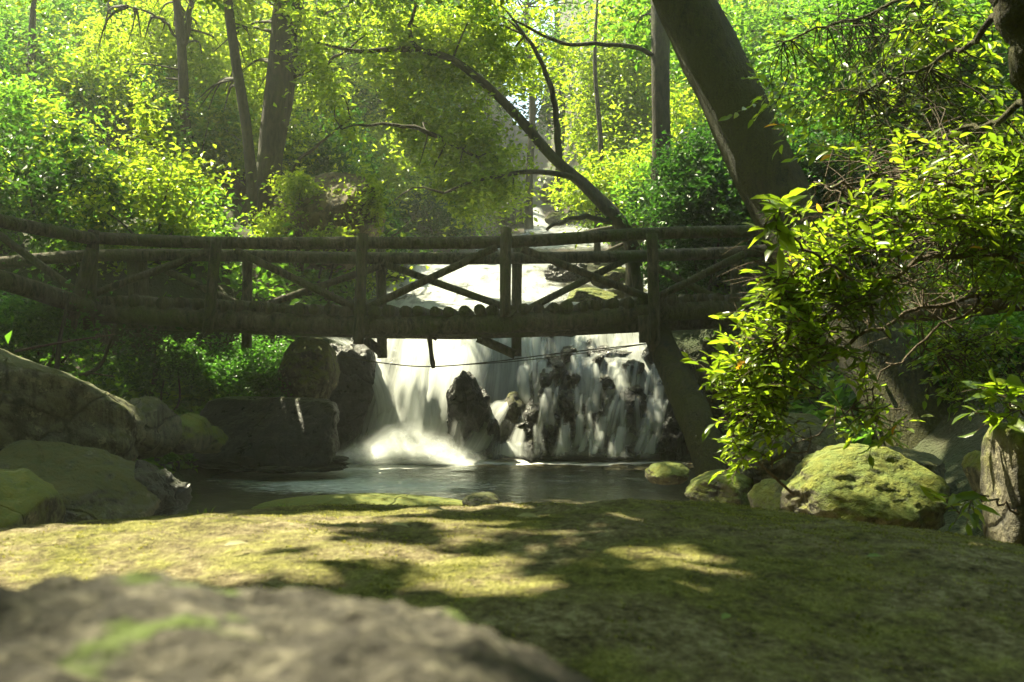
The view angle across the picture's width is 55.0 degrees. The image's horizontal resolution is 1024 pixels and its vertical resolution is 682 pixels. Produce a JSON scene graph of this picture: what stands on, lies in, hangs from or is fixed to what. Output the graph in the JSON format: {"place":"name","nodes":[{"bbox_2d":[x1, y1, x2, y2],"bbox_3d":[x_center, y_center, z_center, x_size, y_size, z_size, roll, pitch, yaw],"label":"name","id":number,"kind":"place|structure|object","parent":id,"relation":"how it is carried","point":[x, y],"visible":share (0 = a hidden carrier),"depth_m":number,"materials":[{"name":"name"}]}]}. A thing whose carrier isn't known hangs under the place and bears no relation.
{"place":"outdoors","nodes":[
{"label":"outdoors","id":0,"kind":"place"},
{"bbox_2d":[178,454,695,513],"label":"pool water","id":1,"kind":"structure","parent":0,"point":[575,479],"depth_m":12.53,"materials":[{"name":"liquid"}]},
{"bbox_2d":[0,468,65,527],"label":"boulder","id":2,"kind":"object","parent":1,"relation":"on","point":[28,496],"visible":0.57,"depth_m":7.05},
{"bbox_2d":[0,440,160,522],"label":"boulder","id":3,"kind":"object","parent":1,"relation":"in","point":[89,483],"visible":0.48,"depth_m":8.26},
{"bbox_2d":[0,348,147,460],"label":"boulder","id":4,"kind":"object","parent":3,"relation":"on","point":[39,402],"visible":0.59,"depth_m":8.91,"materials":[{"name":"stone"}]},
{"bbox_2d":[133,460,192,515],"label":"boulder","id":5,"kind":"object","parent":3,"relation":"on","point":[169,490],"visible":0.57,"depth_m":8.67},
{"bbox_2d":[235,455,350,473],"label":"boulder","id":6,"kind":"object","parent":1,"relation":"in","point":[338,463],"visible":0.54,"depth_m":12.67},
{"bbox_2d":[193,396,339,470],"bbox_3d":[-3.229,1.234,13.206,1.940,0.977,1.267,0,0,0],"label":"boulder","id":7,"kind":"object","parent":6,"relation":"on","point":[282,431],"visible":0.87,"depth_m":12.70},
{"bbox_2d":[329,343,377,455],"bbox_3d":[-2.630,0.938,15.401,1.084,1.832,0.770,0,0,0],"label":"boulder","id":8,"kind":"object","parent":1,"relation":"on","point":[353,396],"visible":0.62,"depth_m":15.07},
{"bbox_2d":[251,493,462,508],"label":"boulder","id":9,"kind":"object","parent":1,"relation":"in","point":[381,498],"visible":0.41,"depth_m":10.44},
{"bbox_2d":[344,441,477,465],"bbox_3d":[-1.741,1.457,14.626,3.067,0.747,1.147,0,0,0],"label":"water foam","id":10,"kind":"object","parent":1,"relation":"on","point":[383,454],"visible":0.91,"depth_m":14.26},
{"bbox_2d":[446,370,492,458],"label":"boulder","id":11,"kind":"object","parent":1,"relation":"in","point":[469,410],"visible":0.9,"depth_m":14.64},
{"bbox_2d":[462,492,499,505],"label":"boulder","id":12,"kind":"object","parent":1,"relation":"on","point":[478,498],"visible":0.65,"depth_m":10.08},
{"bbox_2d":[481,418,500,459],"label":"boulder","id":13,"kind":"object","parent":1,"relation":"in","point":[489,449],"visible":0.78,"depth_m":14.66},
{"bbox_2d":[521,434,546,461],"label":"boulder","id":14,"kind":"object","parent":1,"relation":"in","point":[534,447],"visible":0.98,"depth_m":14.55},
{"bbox_2d":[522,397,565,442],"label":"boulder","id":15,"kind":"object","parent":14,"relation":"on","point":[531,412],"visible":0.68,"depth_m":14.79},
{"bbox_2d":[502,391,527,423],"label":"boulder","id":16,"kind":"object","parent":15,"relation":"on","point":[513,410],"visible":0.81,"depth_m":14.92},
{"bbox_2d":[529,354,566,395],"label":"boulder","id":17,"kind":"object","parent":15,"relation":"on","point":[556,377],"visible":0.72,"depth_m":15.22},
{"bbox_2d":[603,386,648,456],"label":"boulder","id":18,"kind":"object","parent":1,"relation":"in","point":[635,406],"visible":0.4,"depth_m":14.86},
{"bbox_2d":[645,461,688,484],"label":"boulder","id":19,"kind":"object","parent":1,"relation":"in","point":[667,473],"visible":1,"depth_m":10.00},
{"bbox_2d":[658,401,686,460],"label":"boulder","id":20,"kind":"object","parent":1,"relation":"in","point":[670,429],"visible":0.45,"depth_m":14.69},
{"bbox_2d":[646,321,728,476],"bbox_3d":[2.124,0.753,12.118,0.542,2.306,2.408,0,0,-17],"label":"leaning log","id":21,"kind":"object","parent":1,"relation":"in","point":[689,404],"visible":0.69,"depth_m":11.68,"materials":[{"name":"brown wood"}]},
{"bbox_2d":[0,0,1023,537],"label":"ground","id":22,"kind":"structure","parent":0,"point":[946,444],"depth_m":16.00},
{"bbox_2d":[0,5,60,74],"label":"hillside bush","id":23,"kind":"object","parent":22,"relation":"on","point":[8,28],"visible":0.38,"depth_m":25.48,"materials":[{"name":"green plant"}]},
{"bbox_2d":[0,158,80,231],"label":"shrub","id":24,"kind":"object","parent":22,"relation":"on","point":[8,190],"visible":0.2,"depth_m":16.95,"materials":[{"name":"green plant"}]},
{"bbox_2d":[0,260,119,380],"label":"shrub","id":25,"kind":"object","parent":22,"relation":"on","point":[32,323],"visible":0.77,"depth_m":12.24,"materials":[{"name":"green plant"}]},
{"bbox_2d":[0,68,122,166],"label":"hillside bush","id":26,"kind":"object","parent":22,"relation":"on","point":[10,103],"visible":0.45,"depth_m":18.91,"materials":[{"name":"green plant"}]},
{"bbox_2d":[0,0,128,140],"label":"tree","id":27,"kind":"object","parent":22,"relation":"on","point":[31,39],"visible":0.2,"depth_m":22.73,"materials":[{"name":"green plant"}]},
{"bbox_2d":[3,30,130,121],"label":"hillside bush","id":28,"kind":"object","parent":22,"relation":"on","point":[84,64],"visible":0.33,"depth_m":22.68,"materials":[{"name":"green plant"}]},
{"bbox_2d":[4,0,131,83],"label":"hillside bush","id":29,"kind":"object","parent":22,"relation":"on","point":[68,13],"visible":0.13,"depth_m":26.20,"materials":[{"name":"green plant"}]},
{"bbox_2d":[0,0,155,76],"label":"tree","id":30,"kind":"object","parent":22,"relation":"on","point":[86,4],"visible":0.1,"depth_m":27.84,"materials":[{"name":"green plant"}]},
{"bbox_2d":[0,88,158,254],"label":"hillside bush","id":31,"kind":"object","parent":22,"relation":"on","point":[56,172],"visible":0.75,"depth_m":15.94,"materials":[{"name":"green plant"}]},
{"bbox_2d":[9,0,172,80],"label":"tree","id":32,"kind":"object","parent":22,"relation":"on","point":[72,24],"visible":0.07,"depth_m":25.84,"materials":[{"name":"green plant"}]},
{"bbox_2d":[42,17,142,84],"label":"hillside bush","id":33,"kind":"object","parent":22,"relation":"on","point":[89,44],"visible":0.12,"depth_m":25.00,"materials":[{"name":"green plant"}]},
{"bbox_2d":[0,78,212,211],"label":"hillside bush","id":34,"kind":"object","parent":22,"relation":"on","point":[137,112],"visible":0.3,"depth_m":18.51,"materials":[{"name":"green plant"}]},
{"bbox_2d":[26,108,227,213],"bbox_3d":[-7.964,-3.291,19.971,4.572,2.746,3.143,0,0,13],"label":"shrub","id":35,"kind":"object","parent":22,"relation":"on","point":[148,166],"visible":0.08,"depth_m":19.30,"materials":[{"name":"green plant"}]},
{"bbox_2d":[0,168,260,278],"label":"shrub","id":36,"kind":"object","parent":22,"relation":"on","point":[53,246],"visible":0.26,"depth_m":16.05,"materials":[{"name":"green plant"}]},
{"bbox_2d":[67,51,207,147],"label":"hillside bush","id":37,"kind":"object","parent":22,"relation":"on","point":[135,74],"visible":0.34,"depth_m":22.20,"materials":[{"name":"green plant"}]},
{"bbox_2d":[11,0,264,162],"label":"forked tree","id":38,"kind":"object","parent":22,"relation":"on","point":[182,23],"visible":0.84,"depth_m":22.04,"materials":[{"name":"green plant"}]},
{"bbox_2d":[36,84,247,279],"bbox_3d":[-6.135,-2.475,16.331,2.921,3.270,2.978,0,0,31],"label":"hillside bush","id":39,"kind":"object","parent":22,"relation":"on","point":[155,189],"visible":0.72,"depth_m":16.38,"materials":[{"name":"green plant"}]},
{"bbox_2d":[74,324,214,411],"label":"shrub","id":40,"kind":"object","parent":22,"relation":"on","point":[155,367],"visible":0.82,"depth_m":13.08,"materials":[{"name":"green plant"}]},
{"bbox_2d":[129,396,182,459],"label":"boulder","id":41,"kind":"object","parent":22,"relation":"on","point":[163,427],"visible":0.62,"depth_m":10.77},
{"bbox_2d":[45,0,271,144],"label":"tree","id":42,"kind":"object","parent":22,"relation":"on","point":[153,59],"visible":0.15,"depth_m":23.95,"materials":[{"name":"green plant"}]},
{"bbox_2d":[139,126,244,227],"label":"shrub","id":43,"kind":"object","parent":22,"relation":"on","point":[211,198],"visible":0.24,"depth_m":19.83,"materials":[{"name":"green plant"}]},
{"bbox_2d":[172,413,212,454],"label":"boulder","id":44,"kind":"object","parent":22,"relation":"on","point":[197,434],"visible":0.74,"depth_m":11.39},
{"bbox_2d":[132,68,261,171],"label":"hillside bush","id":45,"kind":"object","parent":22,"relation":"on","point":[198,126],"visible":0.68,"depth_m":21.23,"materials":[{"name":"green plant"}]},
{"bbox_2d":[128,0,270,229],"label":"slender tree","id":46,"kind":"object","parent":22,"relation":"on","point":[237,79],"visible":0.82,"depth_m":19.47,"materials":[{"name":"green plant"}]},
{"bbox_2d":[195,426,228,453],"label":"boulder","id":47,"kind":"object","parent":22,"relation":"on","point":[220,439],"visible":0.63,"depth_m":12.04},
{"bbox_2d":[138,330,301,409],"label":"shrub","id":48,"kind":"object","parent":22,"relation":"on","point":[244,377],"visible":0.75,"depth_m":14.57,"materials":[{"name":"green plant"}]},
{"bbox_2d":[190,49,304,147],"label":"hillside bush","id":49,"kind":"object","parent":22,"relation":"on","point":[223,68],"visible":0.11,"depth_m":23.32,"materials":[{"name":"green plant"}]},
{"bbox_2d":[188,87,342,185],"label":"hillside bush","id":50,"kind":"object","parent":22,"relation":"on","point":[234,161],"visible":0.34,"depth_m":21.27,"materials":[{"name":"green plant"}]},
{"bbox_2d":[2,0,600,228],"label":"twin trunk tree","id":51,"kind":"object","parent":22,"relation":"on","point":[283,73],"visible":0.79,"depth_m":19.82,"materials":[{"name":"green plant"}]},
{"bbox_2d":[277,337,339,398],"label":"boulder","id":52,"kind":"object","parent":22,"relation":"on","point":[313,360],"visible":0.81,"depth_m":14.00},
{"bbox_2d":[240,157,398,300],"bbox_3d":[-3.481,-2.033,17.903,2.988,2.706,1.792,0,0,0],"label":"shrub","id":53,"kind":"object","parent":22,"relation":"on","point":[272,227],"visible":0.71,"depth_m":17.72,"materials":[{"name":"green plant"}]},
{"bbox_2d":[282,116,374,183],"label":"shrub","id":54,"kind":"object","parent":22,"relation":"on","point":[325,161],"visible":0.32,"depth_m":21.55,"materials":[{"name":"green plant"}]},
{"bbox_2d":[274,172,385,273],"bbox_3d":[-3.442,-2.243,18.593,2.141,1.933,1.968,0,0,0],"label":"boulder","id":55,"kind":"object","parent":22,"relation":"on","point":[335,206],"visible":0.38,"depth_m":17.80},
{"bbox_2d":[244,0,435,181],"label":"tree","id":56,"kind":"object","parent":22,"relation":"on","point":[354,77],"visible":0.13,"depth_m":26.71,"materials":[{"name":"green plant"}]},
{"bbox_2d":[295,99,384,179],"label":"hillside bush","id":57,"kind":"object","parent":22,"relation":"on","point":[355,144],"visible":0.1,"depth_m":23.48,"materials":[{"name":"green plant"}]},
{"bbox_2d":[293,184,428,300],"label":"hillside bush","id":58,"kind":"object","parent":22,"relation":"on","point":[371,279],"visible":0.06,"depth_m":19.50,"materials":[{"name":"green plant"}]},
{"bbox_2d":[293,145,444,251],"bbox_3d":[-3.488,-2.929,22.132,3.294,2.950,3.213,0,0,23],"label":"hillside bush","id":59,"kind":"object","parent":22,"relation":"on","point":[390,208],"visible":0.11,"depth_m":21.96,"materials":[{"name":"green plant"}]},
{"bbox_2d":[326,104,442,189],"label":"hillside bush","id":60,"kind":"object","parent":22,"relation":"on","point":[381,129],"visible":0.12,"depth_m":26.88,"materials":[{"name":"green plant"}]},
{"bbox_2d":[0,214,771,358],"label":"log footbridge","id":61,"kind":"object","parent":22,"relation":"on","point":[514,318],"visible":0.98,"depth_m":12.62,"materials":[{"name":"wood"}]},
{"bbox_2d":[337,343,645,366],"bbox_3d":[-0.112,0.167,13.220,4.477,0.369,0.052,0,0,0],"label":"cable","id":62,"kind":"object","parent":61,"relation":"hanging from","point":[616,347],"visible":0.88,"depth_m":13.20,"materials":[{"name":"black plant"}]},
{"bbox_2d":[339,103,432,213],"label":"hillside bush","id":63,"kind":"object","parent":22,"relation":"on","point":[395,185],"visible":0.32,"depth_m":25.14,"materials":[{"name":"green plant"}]},
{"bbox_2d":[323,0,494,163],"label":"tree","id":64,"kind":"object","parent":22,"relation":"on","point":[376,88],"visible":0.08,"depth_m":28.36,"materials":[{"name":"green plant"}]},
{"bbox_2d":[349,337,503,434],"bbox_3d":[-1.429,0.718,16.289,2.748,1.874,1.466,0,0,0],"label":"boulder","id":65,"kind":"object","parent":22,"relation":"on","point":[487,379],"visible":0.12,"depth_m":15.73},
{"bbox_2d":[387,173,482,251],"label":"hillside bush","id":66,"kind":"object","parent":22,"relation":"on","point":[426,207],"visible":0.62,"depth_m":26.18,"materials":[{"name":"green plant"}]},
{"bbox_2d":[239,0,643,298],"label":"arching tree","id":67,"kind":"object","parent":22,"relation":"on","point":[481,178],"visible":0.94,"depth_m":18.99,"materials":[{"name":"green plant"}]},
{"bbox_2d":[0,498,1023,681],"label":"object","id":68,"kind":"structure","parent":22,"relation":"on","point":[629,590],"depth_m":1.83,"materials":[{"name":"plant"}]},
{"bbox_2d":[0,571,591,681],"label":"rock","id":69,"kind":"object","parent":68,"relation":"on","point":[149,626],"visible":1,"depth_m":0.48,"materials":[{"name":"stone"}]},
{"bbox_2d":[919,485,1018,535],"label":"leafy sprig","id":70,"kind":"object","parent":68,"relation":"on","point":[952,500],"visible":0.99,"depth_m":4.48,"materials":[{"name":"green plant"}]},
{"bbox_2d":[980,422,1023,545],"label":"standing stone","id":71,"kind":"object","parent":68,"relation":"on","point":[1002,462],"visible":0.74,"depth_m":4.92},
{"bbox_2d":[952,367,1023,437],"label":"leafy plant","id":72,"kind":"object","parent":71,"relation":"on","point":[996,389],"visible":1,"depth_m":4.94,"materials":[{"name":"green plant"}]},
{"bbox_2d":[0,0,1023,473],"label":"undergrowth","id":73,"kind":"object","parent":22,"relation":"on","point":[846,398],"visible":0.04,"depth_m":14.64,"materials":[{"name":"green plant"}]},
{"bbox_2d":[429,0,601,234],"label":"tree","id":74,"kind":"object","parent":22,"relation":"on","point":[528,224],"visible":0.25,"depth_m":32.91,"materials":[{"name":"green plant"}]},
{"bbox_2d":[476,335,599,378],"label":"boulder","id":75,"kind":"object","parent":22,"relation":"on","point":[551,344],"visible":0.11,"depth_m":15.90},
{"bbox_2d":[313,0,764,285],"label":"vertical tree","id":76,"kind":"object","parent":22,"relation":"on","point":[655,44],"visible":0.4,"depth_m":18.44,"materials":[{"name":"green plant"}]},
{"bbox_2d":[486,1,612,211],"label":"tree","id":77,"kind":"object","parent":22,"relation":"on","point":[543,108],"visible":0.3,"depth_m":35.88,"materials":[{"name":"green plant"}]},
{"bbox_2d":[196,0,945,448],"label":"leaning tree","id":78,"kind":"object","parent":22,"relation":"on","point":[708,50],"visible":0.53,"depth_m":10.08,"materials":[{"name":"brown plant"}]},
{"bbox_2d":[743,188,853,281],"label":"leafy sprig","id":79,"kind":"object","parent":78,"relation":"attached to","point":[786,239],"visible":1,"depth_m":3.98,"materials":[{"name":"green plant"}]},
{"bbox_2d":[524,0,646,264],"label":"tree","id":80,"kind":"object","parent":22,"relation":"on","point":[576,194],"visible":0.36,"depth_m":24.67,"materials":[{"name":"green plant"}]},
{"bbox_2d":[566,287,617,304],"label":"boulder","id":81,"kind":"object","parent":22,"relation":"on","point":[586,294],"visible":0.61,"depth_m":18.31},
{"bbox_2d":[526,0,686,171],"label":"tree","id":82,"kind":"object","parent":22,"relation":"on","point":[629,93],"visible":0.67,"depth_m":26.61,"materials":[{"name":"green plant"}]},
{"bbox_2d":[529,345,692,417],"bbox_3d":[1.539,0.994,16.312,3.097,1.907,1.411,0,0,0],"label":"boulder","id":83,"kind":"object","parent":22,"relation":"on","point":[626,354],"visible":0.09,"depth_m":15.67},
{"bbox_2d":[587,152,671,243],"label":"hillside bush","id":84,"kind":"object","parent":22,"relation":"on","point":[643,166],"visible":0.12,"depth_m":21.42,"materials":[{"name":"green plant"}]},
{"bbox_2d":[597,116,692,227],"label":"hillside bush","id":85,"kind":"object","parent":22,"relation":"on","point":[641,151],"visible":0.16,"depth_m":23.22,"materials":[{"name":"green plant"}]},
{"bbox_2d":[602,129,743,249],"bbox_3d":[3.865,-2.522,18.641,4.321,2.841,2.928,0,0,0],"label":"hillside bush","id":86,"kind":"object","parent":22,"relation":"on","point":[634,194],"visible":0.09,"depth_m":18.42,"materials":[{"name":"green plant"}]},
{"bbox_2d":[618,219,751,295],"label":"shrub","id":87,"kind":"object","parent":22,"relation":"on","point":[687,269],"visible":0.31,"depth_m":17.10,"materials":[{"name":"green plant"}]},
{"bbox_2d":[625,111,754,293],"bbox_3d":[3.399,-2.216,17.038,2.596,3.527,2.676,0,0,42],"label":"ivy bush","id":88,"kind":"object","parent":22,"relation":"on","point":[686,160],"visible":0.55,"depth_m":16.59,"materials":[{"name":"green plant"}]},
{"bbox_2d":[646,56,773,147],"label":"hillside bush","id":89,"kind":"object","parent":22,"relation":"on","point":[688,106],"visible":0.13,"depth_m":22.74,"materials":[{"name":"green plant"}]},
{"bbox_2d":[685,469,753,506],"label":"boulder","id":90,"kind":"object","parent":22,"relation":"on","point":[717,489],"visible":0.67,"depth_m":8.39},
{"bbox_2d":[659,121,818,259],"bbox_3d":[4.141,-2.451,16.148,3.332,2.380,3.011,0,0,0],"label":"hillside bush","id":91,"kind":"object","parent":22,"relation":"on","point":[732,217],"visible":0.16,"depth_m":15.95,"materials":[{"name":"green plant"}]},
{"bbox_2d":[647,0,835,130],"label":"tree","id":92,"kind":"object","parent":22,"relation":"on","point":[767,17],"visible":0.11,"depth_m":22.87,"materials":[{"name":"green plant"}]},
{"bbox_2d":[673,54,815,148],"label":"hillside bush","id":93,"kind":"object","parent":22,"relation":"on","point":[797,98],"visible":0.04,"depth_m":19.13,"materials":[{"name":"green plant"}]},
{"bbox_2d":[694,324,800,426],"bbox_3d":[3.461,0.500,14.192,1.771,1.499,1.709,0,0,0],"label":"boulder","id":94,"kind":"object","parent":22,"relation":"on","point":[710,349],"visible":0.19,"depth_m":13.82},
{"bbox_2d":[748,479,787,509],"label":"boulder","id":95,"kind":"object","parent":22,"relation":"on","point":[764,493],"visible":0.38,"depth_m":6.65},
{"bbox_2d":[728,413,851,483],"bbox_3d":[2.506,1.131,8.822,1.092,0.977,1.430,0,0,0],"label":"boulder","id":96,"kind":"object","parent":22,"relation":"on","point":[784,467],"visible":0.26,"depth_m":8.33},
{"bbox_2d":[705,104,898,236],"bbox_3d":[4.454,-2.513,15.922,2.878,3.229,4.529,0,0,0],"label":"ivy bush","id":97,"kind":"object","parent":22,"relation":"on","point":[814,171],"visible":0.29,"depth_m":14.46,"materials":[{"name":"green plant"}]},
{"bbox_2d":[767,55,859,133],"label":"hillside bush","id":98,"kind":"object","parent":22,"relation":"on","point":[796,95],"visible":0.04,"depth_m":17.30,"materials":[{"name":"green plant"}]},
{"bbox_2d":[749,0,888,162],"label":"tree","id":99,"kind":"object","parent":22,"relation":"on","point":[791,61],"visible":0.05,"depth_m":18.52,"materials":[{"name":"green plant"}]},
{"bbox_2d":[680,82,1023,484],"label":"leafy bush","id":100,"kind":"object","parent":22,"relation":"on","point":[992,223],"visible":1,"depth_m":4.84,"materials":[{"name":"green plant"}]},
{"bbox_2d":[780,443,949,529],"bbox_3d":[2.285,1.002,6.383,1.097,0.654,1.108,0,0,0],"label":"boulder","id":101,"kind":"object","parent":22,"relation":"on","point":[835,481],"visible":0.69,"depth_m":6.09,"materials":[{"name":"stone"}]},
{"bbox_2d":[719,0,1023,209],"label":"corner tree","id":102,"kind":"object","parent":22,"relation":"on","point":[1006,17],"visible":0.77,"depth_m":6.12,"materials":[{"name":"green plant"}]},
{"bbox_2d":[766,0,1023,283],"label":"tree","id":103,"kind":"object","parent":22,"relation":"on","point":[866,7],"visible":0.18,"depth_m":11.72,"materials":[{"name":"green plant"}]},
{"bbox_2d":[888,446,944,478],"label":"boulder","id":104,"kind":"object","parent":22,"relation":"on","point":[933,463],"visible":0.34,"depth_m":7.25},
{"bbox_2d":[868,136,1023,421],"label":"fine leaved bush","id":105,"kind":"object","parent":22,"relation":"on","point":[970,338],"visible":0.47,"depth_m":6.68,"materials":[{"name":"green plant"}]},
{"bbox_2d":[881,262,1023,400],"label":"shrub","id":106,"kind":"object","parent":22,"relation":"on","point":[1016,319],"visible":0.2,"depth_m":8.69,"materials":[{"name":"green plant"}]},
{"bbox_2d":[902,292,1023,321],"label":"fallen log","id":107,"kind":"object","parent":22,"relation":"on","point":[997,304],"visible":0.3,"depth_m":7.63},
{"bbox_2d":[961,450,980,493],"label":"boulder","id":108,"kind":"object","parent":22,"relation":"on","point":[971,464],"visible":0.34,"depth_m":5.60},
{"bbox_2d":[387,208,647,314],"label":"stream water","id":109,"kind":"structure","parent":0,"point":[460,276],"depth_m":20.07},
{"bbox_2d":[543,263,587,283],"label":"boulder","id":110,"kind":"object","parent":109,"relation":"on","point":[554,274],"visible":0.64,"depth_m":20.71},
{"bbox_2d":[371,334,666,455],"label":"waterfall","id":111,"kind":"structure","parent":0,"point":[413,401],"depth_m":15.05,"materials":[{"name":"liquid"}]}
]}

